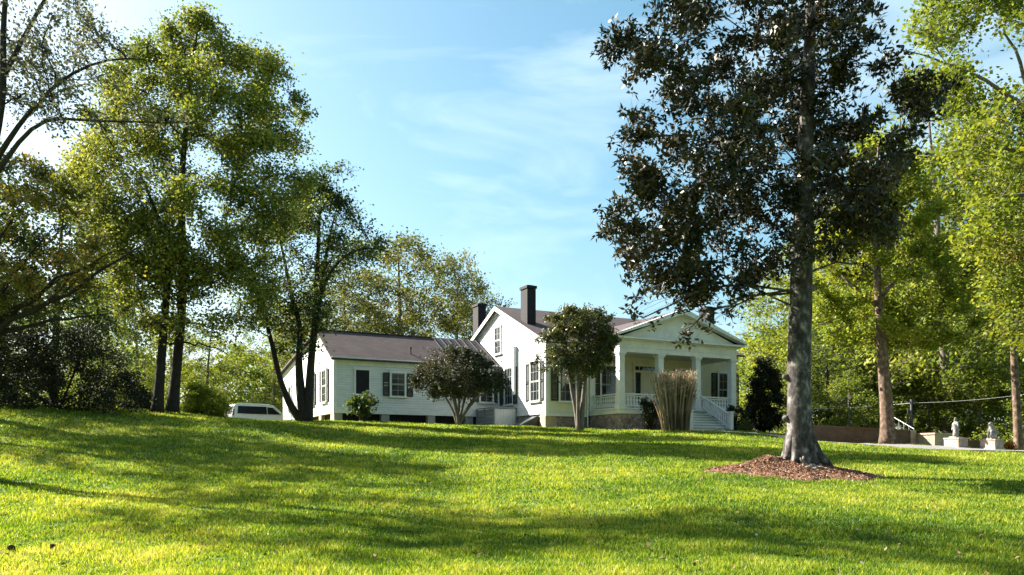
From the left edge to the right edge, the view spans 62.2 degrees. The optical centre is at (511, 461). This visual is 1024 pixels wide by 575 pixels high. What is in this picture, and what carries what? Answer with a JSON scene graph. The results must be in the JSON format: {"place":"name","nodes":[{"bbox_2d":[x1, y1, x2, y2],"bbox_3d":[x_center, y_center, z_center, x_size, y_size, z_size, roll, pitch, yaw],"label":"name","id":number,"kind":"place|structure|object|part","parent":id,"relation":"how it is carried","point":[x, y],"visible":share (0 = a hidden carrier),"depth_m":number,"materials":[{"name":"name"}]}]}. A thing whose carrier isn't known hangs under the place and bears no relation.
{"place":"outdoors","nodes":[
{"label":"outdoors","id":0,"kind":"place"},
{"bbox_2d":[0,404,1023,574],"bbox_3d":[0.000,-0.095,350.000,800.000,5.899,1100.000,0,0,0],"label":"lawn ground","id":1,"kind":"structure","parent":0,"point":[140,422],"depth_m":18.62,"materials":[{"name":"green plant"}]},
{"bbox_2d":[7,545,14,550],"bbox_3d":[-6.048,1.048,10.258,0.088,0.088,0.094,12,-15,-22],"label":"pine cone","id":2,"kind":"object","parent":1,"relation":"on","point":[10,547],"visible":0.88,"depth_m":10.23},
{"bbox_2d":[0,130,107,380],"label":"dark tree","id":3,"kind":"object","parent":1,"relation":"on","point":[38,237],"visible":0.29,"depth_m":40.83,"materials":[{"name":"green plant"}]},
{"bbox_2d":[0,148,153,333],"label":"tree","id":4,"kind":"object","parent":1,"relation":"on","point":[27,281],"visible":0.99,"depth_m":26.44,"materials":[{"name":"green plant"}]},
{"bbox_2d":[0,313,157,415],"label":"dark hedge","id":5,"kind":"object","parent":1,"relation":"on","point":[34,358],"visible":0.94,"depth_m":30.94,"materials":[{"name":"green plant"}]},
{"bbox_2d":[0,166,157,404],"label":"dark tree","id":6,"kind":"object","parent":1,"relation":"on","point":[105,328],"visible":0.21,"depth_m":43.64,"materials":[{"name":"green plant"}]},
{"bbox_2d":[16,271,148,404],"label":"yellow tree","id":7,"kind":"object","parent":1,"relation":"on","point":[90,360],"visible":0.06,"depth_m":68.56,"materials":[{"name":"green plant"}]},
{"bbox_2d":[0,0,195,173],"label":"edge tree","id":8,"kind":"object","parent":1,"relation":"on","point":[8,65],"visible":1,"depth_m":17.12,"materials":[{"name":"green plant"}]},
{"bbox_2d":[60,263,173,406],"bbox_3d":[-26.372,-8.104,56.900,8.503,12.026,7.935,0,0,38],"label":"bright tree","id":9,"kind":"object","parent":1,"relation":"on","point":[141,355],"visible":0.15,"depth_m":55.85,"materials":[{"name":"green plant"}]},
{"bbox_2d":[107,369,152,408],"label":"hedge end shrub","id":10,"kind":"object","parent":1,"relation":"on","point":[137,387],"visible":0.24,"depth_m":34.86,"materials":[{"name":"green plant"}]},
{"bbox_2d":[97,298,188,407],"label":"yellow tree","id":11,"kind":"object","parent":1,"relation":"on","point":[166,367],"visible":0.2,"depth_m":57.35,"materials":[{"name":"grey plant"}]},
{"bbox_2d":[75,178,227,412],"bbox_3d":[-14.098,-6.450,33.458,6.428,9.211,5.155,0,0,0],"label":"twin tree","id":12,"kind":"object","parent":1,"relation":"on","point":[120,272],"visible":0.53,"depth_m":32.98,"materials":[{"name":"green plant"}]},
{"bbox_2d":[129,299,212,408],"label":"yellow tree","id":13,"kind":"object","parent":1,"relation":"on","point":[201,367],"visible":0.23,"depth_m":73.72,"materials":[{"name":"green plant"}]},
{"bbox_2d":[44,0,326,412],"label":"tulip tree","id":14,"kind":"object","parent":1,"relation":"on","point":[187,63],"visible":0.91,"depth_m":32.81,"materials":[{"name":"green plant"}]},
{"bbox_2d":[180,380,232,416],"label":"yellow shrub","id":15,"kind":"object","parent":1,"relation":"on","point":[220,407],"visible":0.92,"depth_m":38.24,"materials":[{"name":"green plant"}]},
{"bbox_2d":[180,310,245,412],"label":"yellow tree","id":16,"kind":"object","parent":1,"relation":"on","point":[198,377],"visible":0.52,"depth_m":75.56,"materials":[{"name":"green plant"}]},
{"bbox_2d":[193,339,281,411],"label":"young tree","id":17,"kind":"object","parent":1,"relation":"on","point":[213,368],"visible":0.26,"depth_m":79.50,"materials":[{"name":"green plant"}]},
{"bbox_2d":[227,403,282,419],"bbox_3d":[-19.721,-3.470,66.013,4.984,1.930,1.970,0,0,-38],"label":"parked van","id":18,"kind":"object","parent":1,"relation":"on","point":[256,411],"visible":0.2,"depth_m":64.97,"materials":[{"name":"white paint"}]},
{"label":"side window","id":19,"kind":"part","parent":18,"relation":"part of","materials":[{"name":"black glass"}]},
{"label":"door window","id":20,"kind":"part","parent":18,"relation":"part of","materials":[{"name":"black glass"}]},
{"bbox_2d":[221,296,295,412],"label":"bright tree","id":21,"kind":"object","parent":1,"relation":"on","point":[275,394],"visible":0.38,"depth_m":70.93,"materials":[{"name":"green plant"}]},
{"bbox_2d":[233,153,401,421],"bbox_3d":[-9.068,-7.812,39.074,8.195,12.365,6.243,0,0,0],"label":"multi trunk tree","id":22,"kind":"object","parent":1,"relation":"on","point":[333,200],"visible":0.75,"depth_m":38.79,"materials":[{"name":"green plant"}]},
{"bbox_2d":[262,257,420,391],"bbox_3d":[-13.482,-8.880,65.773,13.295,13.568,12.441,0,0,42],"label":"spring oak","id":23,"kind":"object","parent":1,"relation":"on","point":[341,287],"visible":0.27,"depth_m":64.60,"materials":[{"name":"green plant"}]},
{"bbox_2d":[342,390,382,421],"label":"leafy shrub","id":24,"kind":"object","parent":1,"relation":"on","point":[363,409],"visible":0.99,"depth_m":41.83,"materials":[{"name":"green plant"}]},
{"bbox_2d":[290,225,491,339],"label":"spring oak","id":25,"kind":"object","parent":1,"relation":"on","point":[420,252],"visible":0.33,"depth_m":67.79,"materials":[{"name":"green plant"}]},
{"bbox_2d":[395,247,515,339],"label":"spring oak","id":26,"kind":"object","parent":1,"relation":"on","point":[481,287],"visible":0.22,"depth_m":73.99,"materials":[{"name":"green plant"}]},
{"bbox_2d":[406,343,511,424],"bbox_3d":[-2.456,-3.587,40.019,5.007,4.037,4.182,0,0,0],"label":"crape myrtle","id":27,"kind":"object","parent":1,"relation":"on","point":[471,380],"visible":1,"depth_m":39.46,"materials":[{"name":"green plant"}]},
{"bbox_2d":[476,407,516,425],"bbox_3d":[-0.869,-2.150,46.451,1.480,1.500,2.180,0,0,-27],"label":"board enclosure","id":28,"kind":"object","parent":1,"relation":"on","point":[503,416],"visible":0.73,"depth_m":45.66,"materials":[{"name":"grey wood"}]},
{"bbox_2d":[0,407,1023,574],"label":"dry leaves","id":29,"kind":"object","parent":1,"relation":"on","point":[648,543],"visible":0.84,"depth_m":11.38,"materials":[{"name":"brown plant"}]},
{"bbox_2d":[1,269,1023,439],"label":"woods","id":30,"kind":"object","parent":1,"relation":"on","point":[783,430],"visible":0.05,"depth_m":86.40,"materials":[{"name":"green plant"}]},
{"bbox_2d":[281,285,746,429],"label":"white house","id":31,"kind":"structure","parent":1,"relation":"on","point":[381,366],"depth_m":44.85,"materials":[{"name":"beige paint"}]},
{"bbox_2d":[287,384,291,410],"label":"window","id":32,"kind":"structure","parent":31,"relation":"in","point":[289,386],"depth_m":52.29,"materials":[{"name":"white paint"}]},
{"bbox_2d":[313,372,315,405],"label":"window","id":33,"kind":"structure","parent":31,"relation":"in","point":[314,396],"depth_m":47.01,"materials":[{"name":"white paint"}]},
{"bbox_2d":[319,367,328,403],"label":"window","id":34,"kind":"structure","parent":31,"relation":"in","point":[323,383],"depth_m":45.21,"materials":[{"name":"white paint"}]},
{"bbox_2d":[353,367,371,395],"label":"window","id":35,"kind":"structure","parent":31,"relation":"in","point":[362,376],"depth_m":44.18,"materials":[{"name":"white paint"}]},
{"bbox_2d":[383,370,412,397],"bbox_3d":[-6.033,-4.090,45.043,1.664,1.440,0.120,0,0,-27],"label":"window","id":36,"kind":"structure","parent":31,"relation":"in","point":[397,387],"depth_m":45.05,"materials":[{"name":"white paint"}]},
{"bbox_2d":[437,373,457,399],"bbox_3d":[-3.476,-4.090,46.346,1.664,1.440,0.120,0,0,-27],"label":"window","id":37,"kind":"structure","parent":31,"relation":"in","point":[450,373],"depth_m":46.29,"materials":[{"name":"white paint"}]},
{"bbox_2d":[473,377,497,403],"bbox_3d":[-1.409,-3.975,47.399,1.664,1.510,0.120,0,0,-27],"label":"window","id":38,"kind":"structure","parent":31,"relation":"in","point":[480,400],"depth_m":47.43,"materials":[{"name":"white paint"}]},
{"bbox_2d":[492,324,501,355],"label":"window","id":39,"kind":"structure","parent":31,"relation":"in","point":[498,328],"depth_m":47.84,"materials":[{"name":"white paint"}]},
{"bbox_2d":[500,365,516,406],"bbox_3d":[-0.217,-4.145,46.671,0.120,2.210,1.994,0,0,-27],"label":"window","id":40,"kind":"structure","parent":31,"relation":"in","point":[507,399],"depth_m":46.73,"materials":[{"name":"white paint"}]},
{"bbox_2d":[525,359,543,402],"bbox_3d":[1.157,-4.145,43.969,0.120,2.210,1.994,0,0,-27],"label":"window","id":41,"kind":"structure","parent":31,"relation":"in","point":[534,378],"depth_m":44.06,"materials":[{"name":"white paint"}]},
{"bbox_2d":[551,363,583,402],"bbox_3d":[2.877,-4.055,43.482,1.964,2.110,0.120,0,0,-27],"label":"window","id":42,"kind":"structure","parent":31,"relation":"in","point":[563,395],"depth_m":43.37,"materials":[{"name":"white paint"}]},
{"bbox_2d":[595,363,615,405],"bbox_3d":[5.104,-4.035,44.617,1.964,2.230,0.120,0,0,-27],"label":"window","id":43,"kind":"structure","parent":31,"relation":"in","point":[607,384],"depth_m":44.57,"materials":[{"name":"white paint"}]},
{"bbox_2d":[672,368,691,376],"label":"window","id":44,"kind":"structure","parent":31,"relation":"in","point":[678,369],"depth_m":46.86,"materials":[{"name":"white paint"}]},
{"bbox_2d":[711,371,738,407],"bbox_3d":[12.116,-4.055,48.190,1.964,2.110,0.120,0,0,-27],"label":"window","id":45,"kind":"structure","parent":31,"relation":"in","point":[720,378],"depth_m":48.09,"materials":[{"name":"white paint"}]},
{"bbox_2d":[530,302,622,429],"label":"evergreen tree","id":46,"kind":"object","parent":1,"relation":"on","point":[583,325],"visible":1,"depth_m":39.22,"materials":[{"name":"green plant"}]},
{"bbox_2d":[637,396,660,430],"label":"porch shrub","id":47,"kind":"object","parent":1,"relation":"on","point":[649,415],"visible":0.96,"depth_m":41.04,"materials":[{"name":"green plant"}]},
{"bbox_2d":[647,368,700,430],"bbox_3d":[7.495,-2.858,39.370,2.478,2.993,2.152,0,0,0],"label":"dry reed clump","id":48,"kind":"object","parent":1,"relation":"on","point":[675,394],"visible":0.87,"depth_m":38.87,"materials":[{"name":"beige plant"}]},
{"bbox_2d":[718,402,750,430],"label":"shrub","id":49,"kind":"object","parent":1,"relation":"on","point":[740,411],"visible":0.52,"depth_m":42.84,"materials":[{"name":"green plant"}]},
{"bbox_2d":[735,419,756,431],"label":"shrub","id":50,"kind":"object","parent":1,"relation":"on","point":[747,426],"visible":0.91,"depth_m":42.30,"materials":[{"name":"green plant"}]},
{"bbox_2d":[728,307,787,431],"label":"yellow tree","id":51,"kind":"object","parent":1,"relation":"on","point":[739,368],"visible":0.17,"depth_m":61.78,"materials":[{"name":"green plant"}]},
{"bbox_2d":[743,351,786,432],"label":"holly tree","id":52,"kind":"object","parent":1,"relation":"on","point":[767,417],"visible":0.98,"depth_m":45.12,"materials":[{"name":"green plant"}]},
{"bbox_2d":[699,454,887,482],"bbox_3d":[6.560,0.234,20.080,5.160,0.826,5.160,0,0,0],"label":"mulch bed","id":53,"kind":"object","parent":1,"relation":"on","point":[770,465],"visible":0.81,"depth_m":19.41,"materials":[{"name":"brown wood"}]},
{"bbox_2d":[590,0,965,466],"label":"magnolia tree","id":54,"kind":"object","parent":53,"relation":"on","point":[818,152],"visible":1,"depth_m":19.65,"materials":[{"name":"green plant"}]},
{"bbox_2d":[800,456,805,466],"bbox_3d":[6.713,0.041,19.600,0.136,0.329,0.098,0,0,0],"label":"root sprout","id":55,"kind":"object","parent":53,"relation":"on","point":[803,462],"visible":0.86,"depth_m":19.58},
{"bbox_2d":[727,256,896,417],"bbox_3d":[18.126,-7.499,53.350,11.321,12.700,9.860,0,0,-29],"label":"yellow tree","id":56,"kind":"object","parent":1,"relation":"on","point":[759,300],"visible":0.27,"depth_m":53.38,"materials":[{"name":"green plant"}]},
{"bbox_2d":[746,218,905,426],"bbox_3d":[22.584,-9.343,59.283,11.830,16.732,11.040,0,0,21],"label":"bright tree","id":57,"kind":"object","parent":1,"relation":"on","point":[777,316],"visible":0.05,"depth_m":59.26,"materials":[{"name":"green plant"}]},
{"bbox_2d":[779,325,878,426],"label":"dark tree","id":58,"kind":"object","parent":1,"relation":"on","point":[821,412],"visible":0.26,"depth_m":47.46,"materials":[{"name":"green plant"}]},
{"bbox_2d":[812,367,895,427],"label":"young tree","id":59,"kind":"object","parent":1,"relation":"on","point":[844,386],"visible":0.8,"depth_m":42.67,"materials":[{"name":"green plant"}]},
{"bbox_2d":[699,430,1023,451],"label":"gravel drive","id":60,"kind":"structure","parent":1,"relation":"on","point":[924,446],"depth_m":32.89,"materials":[{"name":"grey gravel"}]},
{"bbox_2d":[943,437,968,447],"bbox_3d":[17.741,-0.412,33.944,0.660,1.060,0.720,0,0,-27],"label":"stone pedestal","id":61,"kind":"object","parent":60,"relation":"on","point":[957,442],"visible":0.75,"depth_m":33.72,"materials":[{"name":"grey stone"}]},
{"bbox_2d":[949,417,962,437],"bbox_3d":[17.711,-1.353,33.895,0.380,0.823,0.360,0,0,-20],"label":"stone statue","id":62,"kind":"object","parent":61,"relation":"on","point":[955,426],"visible":1,"depth_m":33.81,"materials":[{"name":"grey stone"}]},
{"bbox_2d":[979,439,1004,450],"bbox_3d":[18.888,-0.353,33.426,0.620,1.040,0.700,0,0,-27],"label":"stone pedestal","id":63,"kind":"object","parent":60,"relation":"on","point":[997,444],"visible":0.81,"depth_m":33.20,"materials":[{"name":"grey stone"}]},
{"bbox_2d":[983,422,999,439],"bbox_3d":[18.852,-1.207,33.372,0.460,0.708,0.380,0,0,-20],"label":"stone statue","id":64,"kind":"object","parent":63,"relation":"on","point":[991,433],"visible":0.99,"depth_m":33.27,"materials":[{"name":"grey stone"}]},
{"bbox_2d":[813,425,915,444],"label":"brick wall","id":65,"kind":"structure","parent":1,"relation":"on","point":[832,434],"depth_m":36.16,"materials":[{"name":"brown brick"}]},
{"bbox_2d":[812,257,929,429],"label":"dark tree","id":66,"kind":"object","parent":1,"relation":"on","point":[888,350],"depth_m":65.44,"materials":[{"name":"green plant"}]},
{"bbox_2d":[824,343,929,428],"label":"dark tree","id":67,"kind":"object","parent":1,"relation":"on","point":[900,389],"visible":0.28,"depth_m":45.62,"materials":[{"name":"green plant"}]},
{"bbox_2d":[812,131,991,443],"bbox_3d":[16.346,-7.394,36.420,8.462,13.487,4.724,0,0,-15],"label":"pale barked tree","id":68,"kind":"object","parent":1,"relation":"on","point":[884,332],"visible":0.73,"depth_m":35.86,"materials":[{"name":"green plant"}]},
{"bbox_2d":[812,152,994,429],"bbox_3d":[23.032,-9.589,51.864,11.730,17.778,12.570,0,0,20],"label":"bright tree","id":69,"kind":"object","parent":1,"relation":"on","point":[942,226],"visible":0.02,"depth_m":49.33,"materials":[{"name":"green plant"}]},
{"bbox_2d":[906,399,916,429],"bbox_3d":[19.283,-1.697,41.000,0.500,2.600,0.150,0,0,0],"label":"utility pole","id":70,"kind":"object","parent":1,"relation":"on","point":[911,401],"visible":0.72,"depth_m":40.97,"materials":[{"name":"paint"}]},
{"bbox_2d":[816,394,1023,408],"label":"overhead cable","id":71,"kind":"object","parent":70,"relation":"attached to","point":[924,402],"visible":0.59,"depth_m":40.64,"materials":[{"name":"grey metal"}]},
{"bbox_2d":[814,56,1023,432],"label":"bright tree","id":72,"kind":"object","parent":1,"relation":"on","point":[946,365],"visible":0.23,"depth_m":43.57,"materials":[{"name":"green plant"}]},
{"bbox_2d":[890,348,975,436],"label":"young tree","id":73,"kind":"object","parent":1,"relation":"on","point":[920,421],"visible":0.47,"depth_m":44.34,"materials":[{"name":"green plant"}]},
{"bbox_2d":[916,433,952,445],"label":"brick pier","id":74,"kind":"structure","parent":1,"relation":"on","point":[930,438],"depth_m":37.33,"materials":[{"name":"brick"}]},
{"bbox_2d":[894,340,1004,435],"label":"dark tree","id":75,"kind":"object","parent":1,"relation":"on","point":[968,411],"visible":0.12,"depth_m":47.03,"materials":[{"name":"green plant"}]},
{"bbox_2d":[886,233,1018,432],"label":"dark tree","id":76,"kind":"object","parent":1,"relation":"on","point":[950,349],"depth_m":69.76,"materials":[{"name":"green plant"}]},
{"bbox_2d":[886,143,1023,434],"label":"bright tree","id":77,"kind":"object","parent":1,"relation":"on","point":[973,277],"visible":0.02,"depth_m":55.63,"materials":[{"name":"green plant"}]},
{"bbox_2d":[888,0,1023,360],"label":"overhanging tree","id":78,"kind":"object","parent":1,"relation":"on","point":[990,214],"visible":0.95,"depth_m":26.02,"materials":[{"name":"green plant"}]},
{"bbox_2d":[919,269,1023,428],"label":"dark tree","id":79,"kind":"object","parent":1,"relation":"on","point":[987,416],"visible":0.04,"depth_m":67.35,"materials":[{"name":"green plant"}]},
{"bbox_2d":[968,440,979,447],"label":"brick wall","id":80,"kind":"structure","parent":1,"relation":"on","point":[973,443],"depth_m":40.04,"materials":[{"name":"brown brick"}]},
{"bbox_2d":[926,360,1022,439],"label":"young tree","id":81,"kind":"object","parent":1,"relation":"on","point":[943,412],"visible":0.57,"depth_m":42.83,"materials":[{"name":"green plant"}]},
{"bbox_2d":[945,157,1023,422],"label":"bright tree","id":82,"kind":"object","parent":1,"relation":"on","point":[984,351],"visible":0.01,"depth_m":51.23,"materials":[{"name":"green plant"}]},
{"bbox_2d":[960,367,1023,442],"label":"young tree","id":83,"kind":"object","parent":1,"relation":"on","point":[1009,415],"visible":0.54,"depth_m":41.03,"materials":[{"name":"green plant"}]},
{"bbox_2d":[968,217,1023,449],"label":"slim tree","id":84,"kind":"object","parent":1,"relation":"on","point":[1017,421],"visible":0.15,"depth_m":36.89,"materials":[{"name":"green plant"}]},
{"bbox_2d":[971,204,1023,403],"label":"bright tree","id":85,"kind":"object","parent":1,"relation":"on","point":[1003,306],"visible":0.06,"depth_m":47.39,"materials":[{"name":"green plant"}]},
{"bbox_2d":[1004,439,1017,449],"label":"orange flower bush","id":86,"kind":"object","parent":1,"relation":"on","point":[1008,445],"visible":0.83,"depth_m":33.88,"materials":[{"name":"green plant"}]},
{"bbox_2d":[0,0,1023,432],"label":"sky","id":87,"kind":"structure","parent":0,"point":[483,126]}
]}

